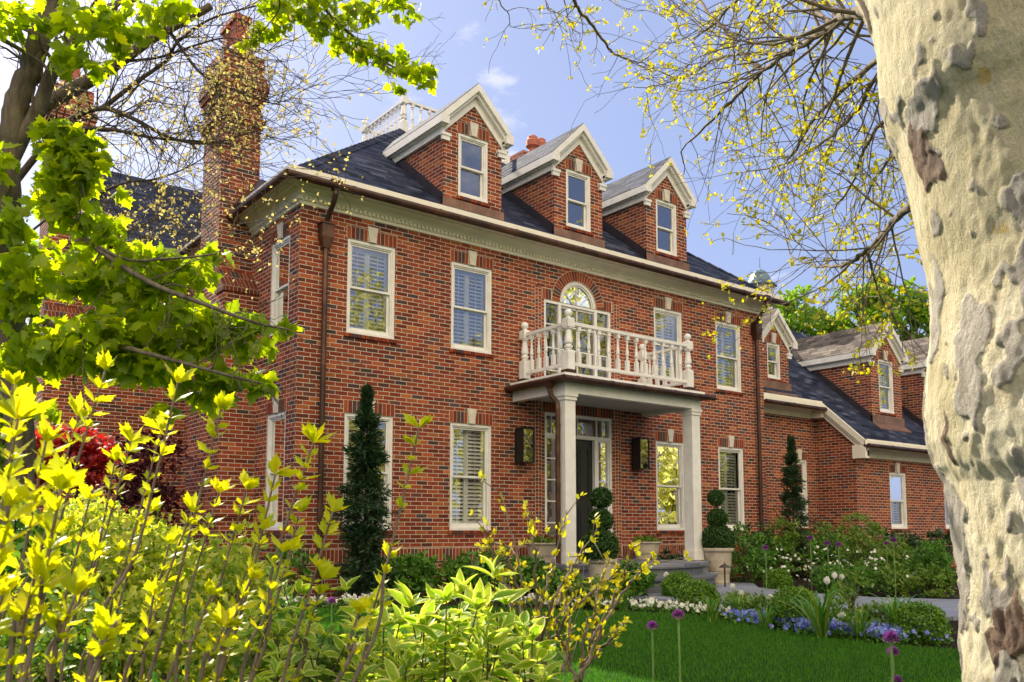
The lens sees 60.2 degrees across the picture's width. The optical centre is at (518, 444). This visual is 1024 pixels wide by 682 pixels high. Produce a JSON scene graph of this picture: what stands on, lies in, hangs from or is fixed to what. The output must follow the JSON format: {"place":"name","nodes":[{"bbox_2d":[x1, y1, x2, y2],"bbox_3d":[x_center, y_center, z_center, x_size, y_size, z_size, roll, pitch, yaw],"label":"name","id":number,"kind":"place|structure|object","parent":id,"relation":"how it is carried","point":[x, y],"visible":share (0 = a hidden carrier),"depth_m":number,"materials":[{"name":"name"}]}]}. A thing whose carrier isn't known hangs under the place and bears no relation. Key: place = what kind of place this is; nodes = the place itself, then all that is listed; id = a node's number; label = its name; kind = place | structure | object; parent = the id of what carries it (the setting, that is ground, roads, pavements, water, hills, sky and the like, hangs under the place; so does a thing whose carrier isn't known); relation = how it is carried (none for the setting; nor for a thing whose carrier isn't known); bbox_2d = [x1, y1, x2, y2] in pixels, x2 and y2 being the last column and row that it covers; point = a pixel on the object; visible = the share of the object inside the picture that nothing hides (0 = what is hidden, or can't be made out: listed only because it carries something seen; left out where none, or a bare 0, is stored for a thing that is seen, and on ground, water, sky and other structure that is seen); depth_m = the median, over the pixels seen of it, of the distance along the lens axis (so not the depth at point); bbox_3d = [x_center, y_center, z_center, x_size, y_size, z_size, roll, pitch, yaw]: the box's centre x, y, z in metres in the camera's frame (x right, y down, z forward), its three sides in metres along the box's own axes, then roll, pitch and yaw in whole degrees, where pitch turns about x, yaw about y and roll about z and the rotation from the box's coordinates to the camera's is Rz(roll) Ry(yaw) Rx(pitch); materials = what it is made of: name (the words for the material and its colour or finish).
{"place":"outdoors","nodes":[
{"label":"outdoors","id":0,"kind":"place"},
{"bbox_2d":[0,0,928,339],"label":"sky","id":1,"kind":"structure","parent":0,"point":[530,90],"materials":[{"name":"blue"}]},
{"bbox_2d":[1,569,959,649],"bbox_3d":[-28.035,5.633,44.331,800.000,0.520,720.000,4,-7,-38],"label":"ground","id":2,"kind":"structure","parent":0,"point":[802,582],"depth_m":12.74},
{"bbox_2d":[0,240,38,545],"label":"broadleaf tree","id":3,"kind":"object","parent":2,"relation":"on","point":[2,446],"visible":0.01,"depth_m":25.17,"materials":[{"name":"green plant"}]},
{"bbox_2d":[35,422,130,599],"bbox_3d":[-6.138,0.934,11.932,1.553,2.531,1.484,1,-6,-14],"label":"japanese maple","id":4,"kind":"object","parent":2,"relation":"on","point":[93,458],"visible":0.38,"depth_m":11.86,"materials":[{"name":"red plant"}]},
{"bbox_2d":[95,429,203,530],"bbox_3d":[-5.925,1.059,14.139,1.494,2.712,1.575,4,-7,-38],"label":"japanese maple","id":5,"kind":"object","parent":2,"relation":"on","point":[132,493],"visible":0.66,"depth_m":14.08,"materials":[{"name":"red plant"}]},
{"bbox_2d":[0,0,454,681],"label":"maple tree","id":6,"kind":"object","parent":2,"relation":"on","point":[136,326],"visible":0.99,"depth_m":4.76,"materials":[{"name":"green plant"}]},
{"bbox_2d":[263,539,315,605],"bbox_3d":[-3.183,1.773,12.086,0.785,0.960,0.717,1,-6,-9],"label":"leafy shrub","id":7,"kind":"object","parent":2,"relation":"on","point":[296,562],"visible":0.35,"depth_m":12.10,"materials":[{"name":"green plant"}]},
{"bbox_2d":[280,592,398,608],"bbox_3d":[-2.480,2.126,11.936,2.144,0.265,0.743,3,-6,-25],"label":"pansy bed","id":8,"kind":"object","parent":2,"relation":"on","point":[336,603],"visible":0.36,"depth_m":11.91,"materials":[{"name":"white plant"}]},
{"bbox_2d":[327,383,404,596],"bbox_3d":[-2.205,0.672,12.783,1.188,3.213,1.111,0,-6,1],"label":"columnar spruce","id":9,"kind":"object","parent":2,"relation":"on","point":[367,453],"visible":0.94,"depth_m":12.68,"materials":[{"name":"green plant"}]},
{"bbox_2d":[374,550,445,600],"bbox_3d":[-1.643,1.951,13.024,1.118,0.784,0.871,1,-6,-14],"label":"leafy shrub","id":10,"kind":"object","parent":2,"relation":"on","point":[415,581],"visible":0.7,"depth_m":12.84,"materials":[{"name":"green plant"}]},
{"bbox_2d":[440,548,509,594],"bbox_3d":[-0.651,2.003,13.633,1.330,0.826,1.116,4,-7,-38],"label":"leafy shrub","id":11,"kind":"object","parent":2,"relation":"on","point":[453,567],"visible":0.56,"depth_m":13.39,"materials":[{"name":"green plant"}]},
{"bbox_2d":[32,12,956,598],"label":"brick house","id":12,"kind":"structure","parent":2,"relation":"on","point":[468,284],"depth_m":16.08,"materials":[{"name":"red brick"}]},
{"bbox_2d":[264,397,286,533],"bbox_3d":[-3.772,0.326,13.831,0.160,2.145,0.800,4,-7,-38],"label":"window","id":13,"kind":"structure","parent":12,"relation":"in","point":[275,429],"depth_m":13.92,"materials":[{"name":"white paint"}]},
{"bbox_2d":[266,220,290,339],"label":"window","id":14,"kind":"structure","parent":12,"relation":"in","point":[280,276],"depth_m":14.24,"materials":[{"name":"white paint"}]},
{"bbox_2d":[340,399,394,533],"bbox_3d":[-2.549,0.363,14.214,0.940,2.145,0.635,4,-7,-38],"label":"window","id":15,"kind":"structure","parent":12,"relation":"in","point":[350,407],"depth_m":14.21,"materials":[{"name":"white paint"}]},
{"bbox_2d":[344,225,396,343],"bbox_3d":[-2.549,-2.578,14.501,0.940,1.855,0.635,4,-7,-38],"label":"window","id":16,"kind":"structure","parent":12,"relation":"in","point":[370,266],"depth_m":14.46,"materials":[{"name":"glass"}]},
{"bbox_2d":[448,409,492,533],"bbox_3d":[-0.990,0.482,15.430,0.940,2.145,0.635,4,-7,-38],"label":"window","id":17,"kind":"structure","parent":12,"relation":"in","point":[470,443],"depth_m":15.38,"materials":[{"name":"glass"}]},
{"bbox_2d":[449,249,493,357],"bbox_3d":[-0.990,-2.459,15.717,0.940,1.855,0.635,4,-7,-38],"label":"window","id":18,"kind":"structure","parent":12,"relation":"in","point":[471,286],"depth_m":15.68,"materials":[{"name":"glass"}]},
{"bbox_2d":[514,426,534,463],"bbox_3d":[0.100,0.005,15.787,0.290,0.660,0.286,4,-7,-38],"label":"wall lantern","id":19,"kind":"object","parent":12,"relation":"attached to","point":[525,447],"depth_m":15.75,"materials":[{"name":"black metal"}]},
{"bbox_2d":[525,543,555,562],"bbox_3d":[0.402,1.884,15.390,0.597,0.340,0.597,4,-7,-38],"label":"stone planter","id":20,"kind":"object","parent":12,"relation":"on","point":[545,550],"visible":0.68,"depth_m":15.18,"materials":[{"name":"beige stone"}]},
{"bbox_2d":[527,533,555,542],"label":"succulent","id":21,"kind":"object","parent":20,"relation":"in","point":[546,539],"visible":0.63,"depth_m":15.28,"materials":[{"name":"green plant"}]},
{"bbox_2d":[544,282,610,377],"bbox_3d":[0.878,-2.103,17.375,1.730,2.130,0.890,4,-7,-38],"label":"arched window","id":22,"kind":"structure","parent":12,"relation":"in","point":[575,293],"depth_m":17.27,"materials":[{"name":"glass"}]},
{"bbox_2d":[631,436,649,469],"bbox_3d":[2.419,0.173,17.597,0.290,0.660,0.286,4,-7,-38],"label":"wall lantern","id":23,"kind":"object","parent":12,"relation":"attached to","point":[640,454],"depth_m":17.55,"materials":[{"name":"black metal"}]},
{"bbox_2d":[631,541,661,559],"bbox_3d":[2.464,2.042,16.999,0.597,0.340,0.597,4,-7,-38],"label":"stone planter","id":24,"kind":"object","parent":12,"relation":"on","point":[646,548],"visible":0.7,"depth_m":16.79,"materials":[{"name":"beige stone"}]},
{"bbox_2d":[633,533,662,541],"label":"succulent","id":25,"kind":"object","parent":24,"relation":"in","point":[647,538],"visible":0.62,"depth_m":16.92,"materials":[{"name":"green plant"}]},
{"bbox_2d":[653,297,682,386],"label":"window","id":26,"kind":"structure","parent":12,"relation":"in","point":[667,323],"depth_m":18.82,"materials":[{"name":"glass"}]},
{"bbox_2d":[655,429,684,532],"bbox_3d":[3.130,0.767,18.345,0.940,2.145,0.160,4,-7,-38],"label":"window","id":27,"kind":"structure","parent":12,"relation":"in","point":[669,444],"depth_m":18.39,"materials":[{"name":"glass"}]},
{"bbox_2d":[714,311,743,394],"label":"window","id":28,"kind":"structure","parent":12,"relation":"in","point":[728,361],"depth_m":20.02,"materials":[{"name":"glass"}]},
{"bbox_2d":[717,436,747,532],"bbox_3d":[4.542,0.904,19.747,0.940,2.145,0.635,4,-7,-38],"label":"window","id":29,"kind":"structure","parent":12,"relation":"in","point":[731,480],"depth_m":19.75,"materials":[{"name":"glass"}]},
{"bbox_2d":[792,449,810,529],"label":"window","id":30,"kind":"structure","parent":12,"relation":"in","point":[802,456],"depth_m":21.95,"materials":[{"name":"white paint"}]},
{"bbox_2d":[888,463,909,530],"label":"window","id":31,"kind":"structure","parent":12,"relation":"in","point":[897,481],"depth_m":22.65,"materials":[{"name":"white paint"}]},
{"bbox_2d":[944,497,949,530],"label":"window","id":32,"kind":"structure","parent":12,"relation":"in","point":[946,514],"depth_m":24.26,"materials":[{"name":"white paint"}]},
{"bbox_2d":[501,554,556,597],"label":"leafy shrub","id":33,"kind":"object","parent":2,"relation":"on","point":[527,573],"visible":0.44,"depth_m":13.48,"materials":[{"name":"green plant"}]},
{"bbox_2d":[538,568,585,605],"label":"perennial","id":34,"kind":"object","parent":2,"relation":"on","point":[554,584],"visible":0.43,"depth_m":12.25,"materials":[{"name":"green plant"}]},
{"bbox_2d":[449,593,734,617],"bbox_3d":[1.052,2.180,12.038,4.006,0.319,0.992,-1,-6,9],"label":"pansy bed","id":35,"kind":"object","parent":2,"relation":"on","point":[650,602],"visible":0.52,"depth_m":11.93,"materials":[{"name":"white plant"}]},
{"bbox_2d":[567,573,617,606],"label":"perennial","id":36,"kind":"object","parent":2,"relation":"on","point":[606,592],"visible":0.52,"depth_m":12.15,"materials":[{"name":"green plant"}]},
{"bbox_2d":[587,559,617,586],"bbox_3d":[1.287,2.066,13.618,0.505,0.600,0.505,4,-7,-38],"label":"stone planter","id":37,"kind":"object","parent":2,"relation":"on","point":[595,567],"visible":0.45,"depth_m":13.45,"materials":[{"name":"beige stone"}]},
{"bbox_2d":[578,486,620,563],"bbox_3d":[1.245,1.278,13.667,0.658,1.281,0.657,-1,-6,10],"label":"topiary","id":38,"kind":"object","parent":37,"relation":"in","point":[601,500],"visible":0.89,"depth_m":13.55,"materials":[{"name":"green plant"}]},
{"bbox_2d":[602,589,640,610],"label":"lily clump","id":39,"kind":"object","parent":2,"relation":"on","point":[624,596],"visible":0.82,"depth_m":11.98,"materials":[{"name":"green plant"}]},
{"bbox_2d":[657,544,683,559],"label":"laurel shrub","id":40,"kind":"object","parent":2,"relation":"on","point":[672,555],"visible":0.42,"depth_m":16.99,"materials":[{"name":"green plant"}]},
{"bbox_2d":[656,580,688,608],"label":"lily clump","id":41,"kind":"object","parent":2,"relation":"on","point":[674,595],"visible":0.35,"depth_m":12.30,"materials":[{"name":"green plant"}]},
{"bbox_2d":[661,570,696,596],"bbox_3d":[2.490,2.196,13.679,0.611,0.500,0.588,4,-7,-38],"label":"boxwood ball","id":42,"kind":"object","parent":2,"relation":"on","point":[675,578],"visible":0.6,"depth_m":13.58,"materials":[{"name":"green plant"}]},
{"bbox_2d":[676,578,720,613],"bbox_3d":[2.475,2.071,12.087,0.637,0.539,0.617,4,-7,-38],"label":"boxwood ball","id":43,"kind":"object","parent":2,"relation":"on","point":[691,590],"visible":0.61,"depth_m":11.95,"materials":[{"name":"green plant"}]},
{"bbox_2d":[720,590,752,614],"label":"perennial","id":44,"kind":"object","parent":2,"relation":"on","point":[732,596],"visible":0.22,"depth_m":11.81,"materials":[{"name":"green plant"}]},
{"bbox_2d":[716,591,764,609],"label":"lily clump","id":45,"kind":"object","parent":2,"relation":"on","point":[737,600],"visible":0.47,"depth_m":11.46,"materials":[{"name":"green plant"}]},
{"bbox_2d":[731,515,772,579],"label":"laurel shrub","id":46,"kind":"object","parent":2,"relation":"on","point":[760,526],"visible":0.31,"depth_m":18.28,"materials":[{"name":"green plant"}]},
{"bbox_2d":[727,521,777,583],"bbox_3d":[4.320,2.104,16.856,1.228,1.295,1.095,1,-6,-10],"label":"perennial","id":47,"kind":"object","parent":2,"relation":"on","point":[753,557],"visible":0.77,"depth_m":16.77,"materials":[{"name":"green plant"}]},
{"bbox_2d":[737,590,771,616],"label":"perennial","id":48,"kind":"object","parent":2,"relation":"on","point":[761,600],"visible":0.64,"depth_m":11.15,"materials":[{"name":"green plant"}]},
{"bbox_2d":[738,521,793,575],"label":"leafy shrub","id":49,"kind":"object","parent":2,"relation":"on","point":[771,543],"visible":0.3,"depth_m":18.74,"materials":[{"name":"green plant"}]},
{"bbox_2d":[749,603,795,627],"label":"lily clump","id":50,"kind":"object","parent":2,"relation":"on","point":[769,617],"visible":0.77,"depth_m":10.43,"materials":[{"name":"green plant"}]},
{"bbox_2d":[762,567,793,589],"bbox_3d":[4.538,2.380,15.440,0.527,0.454,0.567,4,-7,-38],"label":"boxwood ball","id":51,"kind":"object","parent":2,"relation":"on","point":[775,578],"visible":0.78,"depth_m":15.32,"materials":[{"name":"green plant"}]},
{"bbox_2d":[763,515,807,578],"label":"perennial","id":52,"kind":"object","parent":2,"relation":"on","point":[791,543],"visible":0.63,"depth_m":18.97,"materials":[{"name":"green plant"}]},
{"bbox_2d":[767,583,822,630],"bbox_3d":[3.331,1.970,10.628,0.683,0.592,0.705,4,-7,-38],"label":"boxwood ball","id":53,"kind":"object","parent":2,"relation":"on","point":[803,593],"visible":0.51,"depth_m":10.48,"materials":[{"name":"green plant"}]},
{"bbox_2d":[773,435,817,577],"bbox_3d":[6.164,1.359,19.693,0.993,3.190,1.012,-2,-6,16],"label":"columnar spruce","id":54,"kind":"object","parent":2,"relation":"on","point":[789,479],"visible":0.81,"depth_m":19.63,"materials":[{"name":"green plant"}]},
{"bbox_2d":[773,284,827,335],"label":"broadleaf tree","id":55,"kind":"object","parent":2,"relation":"on","point":[793,324],"visible":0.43,"depth_m":60.86,"materials":[{"name":"green plant"}]},
{"bbox_2d":[797,520,849,575],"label":"leafy shrub","id":56,"kind":"object","parent":2,"relation":"on","point":[823,529],"visible":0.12,"depth_m":20.28,"materials":[{"name":"green plant"}]},
{"bbox_2d":[817,311,839,333],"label":"broadleaf tree","id":57,"kind":"object","parent":2,"relation":"on","point":[831,328],"visible":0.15,"depth_m":71.40,"materials":[{"name":"green plant"}]},
{"bbox_2d":[808,562,850,593],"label":"perennial","id":58,"kind":"object","parent":2,"relation":"on","point":[820,584],"visible":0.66,"depth_m":14.84,"materials":[{"name":"green plant"}]},
{"bbox_2d":[805,530,859,573],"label":"perennial","id":59,"kind":"object","parent":2,"relation":"on","point":[822,540],"visible":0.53,"depth_m":18.97,"materials":[{"name":"green plant"}]},
{"bbox_2d":[830,572,837,593],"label":"tulip","id":60,"kind":"object","parent":2,"relation":"on","point":[834,575],"visible":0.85,"depth_m":14.46,"materials":[{"name":"white plant"}]},
{"bbox_2d":[719,608,957,646],"bbox_3d":[3.455,2.138,10.243,2.898,0.390,1.293,-5,-7,41],"label":"pansy bed","id":61,"kind":"object","parent":2,"relation":"on","point":[875,632],"visible":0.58,"depth_m":9.87,"materials":[{"name":"blue plant"}]},
{"bbox_2d":[825,596,855,622],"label":"perennial","id":62,"kind":"object","parent":2,"relation":"on","point":[844,609],"visible":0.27,"depth_m":10.75,"materials":[{"name":"green plant"}]},
{"bbox_2d":[740,546,954,591],"bbox_3d":[6.118,2.245,15.978,3.566,0.788,3.507,3,-6,-26],"label":"rose patch","id":63,"kind":"object","parent":2,"relation":"on","point":[846,563],"visible":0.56,"depth_m":15.97,"materials":[{"name":"white plant"}]},
{"bbox_2d":[833,568,874,612],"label":"perennial","id":64,"kind":"object","parent":2,"relation":"on","point":[854,596],"visible":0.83,"depth_m":11.90,"materials":[{"name":"green plant"}]},
{"bbox_2d":[825,607,883,641],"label":"lily clump","id":65,"kind":"object","parent":2,"relation":"on","point":[858,625],"visible":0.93,"depth_m":9.66,"materials":[{"name":"green plant"}]},
{"bbox_2d":[833,530,886,573],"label":"leafy shrub","id":66,"kind":"object","parent":2,"relation":"on","point":[880,542],"visible":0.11,"depth_m":19.90,"materials":[{"name":"green plant"}]},
{"bbox_2d":[844,557,882,595],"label":"perennial","id":67,"kind":"object","parent":2,"relation":"on","point":[869,574],"visible":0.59,"depth_m":14.79,"materials":[{"name":"green plant"}]},
{"bbox_2d":[833,512,895,573],"bbox_3d":[6.628,2.012,17.142,1.324,1.438,1.100,4,-7,-38],"label":"perennial","id":68,"kind":"object","parent":2,"relation":"on","point":[855,530],"visible":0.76,"depth_m":17.07,"materials":[{"name":"green plant"}]},
{"bbox_2d":[832,271,901,330],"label":"broadleaf tree","id":69,"kind":"object","parent":2,"relation":"on","point":[871,309],"visible":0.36,"depth_m":59.52,"materials":[{"name":"green plant"}]},
{"bbox_2d":[851,599,889,625],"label":"perennial","id":70,"kind":"object","parent":2,"relation":"on","point":[875,614],"visible":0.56,"depth_m":10.63,"materials":[{"name":"green plant"}]},
{"bbox_2d":[890,537,896,594],"bbox_3d":[6.157,2.029,14.456,0.109,1.018,0.108,4,-7,-38],"label":"allium","id":71,"kind":"object","parent":2,"relation":"on","point":[893,539],"visible":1,"depth_m":14.47,"materials":[{"name":"purple plant"}]},
{"bbox_2d":[872,560,920,597],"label":"perennial","id":72,"kind":"object","parent":2,"relation":"on","point":[900,584],"visible":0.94,"depth_m":14.62,"materials":[{"name":"green plant"}]},
{"bbox_2d":[875,533,927,581],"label":"perennial","id":73,"kind":"object","parent":2,"relation":"on","point":[904,551],"visible":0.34,"depth_m":15.89,"materials":[{"name":"green plant"}]},
{"bbox_2d":[875,526,927,570],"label":"laurel shrub","id":74,"kind":"object","parent":2,"relation":"on","point":[912,539],"visible":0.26,"depth_m":20.89,"materials":[{"name":"green plant"}]},
{"bbox_2d":[863,592,939,624],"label":"lily clump","id":75,"kind":"object","parent":2,"relation":"on","point":[892,607],"visible":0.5,"depth_m":10.27,"materials":[{"name":"green plant"}]},
{"bbox_2d":[878,276,929,340],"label":"broadleaf tree","id":76,"kind":"object","parent":2,"relation":"on","point":[922,315],"visible":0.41,"depth_m":57.58,"materials":[{"name":"green plant"}]},
{"bbox_2d":[890,600,952,644],"bbox_3d":[4.460,1.985,9.782,0.629,0.516,0.631,4,-7,-38],"label":"boxwood ball","id":77,"kind":"object","parent":2,"relation":"on","point":[931,614],"visible":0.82,"depth_m":9.63,"materials":[{"name":"green plant"}]},
{"bbox_2d":[905,538,955,597],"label":"perennial","id":78,"kind":"object","parent":2,"relation":"on","point":[934,555],"visible":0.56,"depth_m":14.83,"materials":[{"name":"green plant"}]},
{"bbox_2d":[909,561,957,598],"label":"perennial","id":79,"kind":"object","parent":2,"relation":"on","point":[927,576],"visible":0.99,"depth_m":14.49,"materials":[{"name":"green plant"}]},
{"bbox_2d":[921,522,953,556],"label":"laurel shrub","id":80,"kind":"object","parent":2,"relation":"on","point":[940,534],"visible":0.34,"depth_m":21.88,"materials":[{"name":"green plant"}]},
{"bbox_2d":[0,604,961,681],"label":"lawn","id":81,"kind":"structure","parent":0,"point":[607,664],"depth_m":8.39,"materials":[{"name":"green plant"}]},
{"bbox_2d":[0,368,134,681],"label":"flowering shrub","id":82,"kind":"object","parent":81,"relation":"on","point":[57,473],"visible":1,"depth_m":1.18,"materials":[{"name":"yellow plant"}]},
{"bbox_2d":[43,496,201,673],"bbox_3d":[-2.993,1.061,6.321,1.429,1.406,1.055,4,-7,-38],"label":"leafy shrub","id":83,"kind":"object","parent":81,"relation":"on","point":[73,500],"visible":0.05,"depth_m":6.52,"materials":[{"name":"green plant"}]},
{"bbox_2d":[27,485,292,681],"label":"leafy shrub","id":84,"kind":"object","parent":81,"relation":"on","point":[134,593],"visible":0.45,"depth_m":3.52,"materials":[{"name":"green plant"}]},
{"bbox_2d":[0,500,330,680],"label":"leafy shrub","id":85,"kind":"object","parent":81,"relation":"on","point":[17,525],"visible":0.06,"depth_m":4.02,"materials":[{"name":"green plant"}]},
{"bbox_2d":[0,0,392,299],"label":"budding tree","id":86,"kind":"object","parent":81,"relation":"on","point":[83,83],"visible":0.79,"depth_m":7.78,"materials":[{"name":"yellow plant"}]},
{"bbox_2d":[0,347,434,681],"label":"flowering shrub","id":87,"kind":"object","parent":81,"relation":"on","point":[229,619],"visible":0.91,"depth_m":2.10,"materials":[{"name":"yellow plant"}]},
{"bbox_2d":[0,564,590,681],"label":"leafy shrub","id":88,"kind":"object","parent":81,"relation":"on","point":[78,643],"visible":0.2,"depth_m":2.82,"materials":[{"name":"green plant"}]},
{"bbox_2d":[232,566,434,681],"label":"variegated shrub","id":89,"kind":"object","parent":81,"relation":"on","point":[310,668],"visible":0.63,"depth_m":2.54,"materials":[{"name":"green plant"}]},
{"bbox_2d":[374,555,563,681],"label":"variegated shrub","id":90,"kind":"object","parent":81,"relation":"on","point":[485,630],"visible":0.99,"depth_m":2.29,"materials":[{"name":"green plant"}]},
{"bbox_2d":[464,470,691,681],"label":"budding shrub","id":91,"kind":"object","parent":81,"relation":"on","point":[585,663],"visible":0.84,"depth_m":2.68,"materials":[{"name":"yellow plant"}]},
{"bbox_2d":[646,621,657,681],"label":"allium","id":92,"kind":"object","parent":81,"relation":"on","point":[651,625],"visible":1,"depth_m":3.29,"materials":[{"name":"purple plant"}]},
{"bbox_2d":[672,609,684,681],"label":"allium","id":93,"kind":"object","parent":81,"relation":"on","point":[679,612],"visible":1,"depth_m":3.09,"materials":[{"name":"purple plant"}]},
{"bbox_2d":[684,593,736,621],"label":"lily clump","id":94,"kind":"object","parent":81,"relation":"on","point":[712,614],"visible":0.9,"depth_m":10.91,"materials":[{"name":"green plant"}]},
{"bbox_2d":[482,0,1023,681],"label":"plane tree","id":95,"kind":"object","parent":81,"relation":"on","point":[948,78],"visible":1,"depth_m":2.17,"materials":[{"name":"yellow plant"}]},
{"bbox_2d":[773,586,874,637],"bbox_3d":[3.336,1.855,9.758,1.292,0.603,1.085,-1,-6,10],"label":"lily clump","id":96,"kind":"object","parent":81,"relation":"on","point":[819,618],"visible":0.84,"depth_m":9.73,"materials":[{"name":"green plant"}]},
{"bbox_2d":[882,630,899,681],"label":"allium","id":97,"kind":"object","parent":81,"relation":"on","point":[889,635],"visible":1,"depth_m":2.59,"materials":[{"name":"purple plant"}]},
{"bbox_2d":[887,646,899,674],"bbox_3d":[1.166,1.131,2.703,0.039,1.014,0.039,4,-7,-38],"label":"allium","id":98,"kind":"object","parent":81,"relation":"on","point":[896,651],"visible":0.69,"depth_m":2.74,"materials":[{"name":"purple plant"}]},
{"bbox_2d":[613,559,658,596],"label":"leafy shrub","id":99,"kind":"object","parent":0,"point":[645,582],"visible":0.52,"depth_m":13.53,"materials":[{"name":"green plant"}]},
{"bbox_2d":[615,582,959,619],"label":"walkway","id":100,"kind":"structure","parent":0,"point":[949,607],"depth_m":13.82,"materials":[{"name":"grey stone"}]},
{"bbox_2d":[702,548,733,583],"bbox_3d":[3.759,2.279,16.618,0.604,0.660,0.604,4,-7,-38],"label":"stone planter","id":101,"kind":"object","parent":100,"relation":"on","point":[717,557],"visible":0.77,"depth_m":16.40,"materials":[{"name":"beige stone"}]},
{"bbox_2d":[702,489,735,547],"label":"topiary","id":102,"kind":"object","parent":101,"relation":"in","point":[717,532],"visible":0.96,"depth_m":16.55,"materials":[{"name":"green plant"}]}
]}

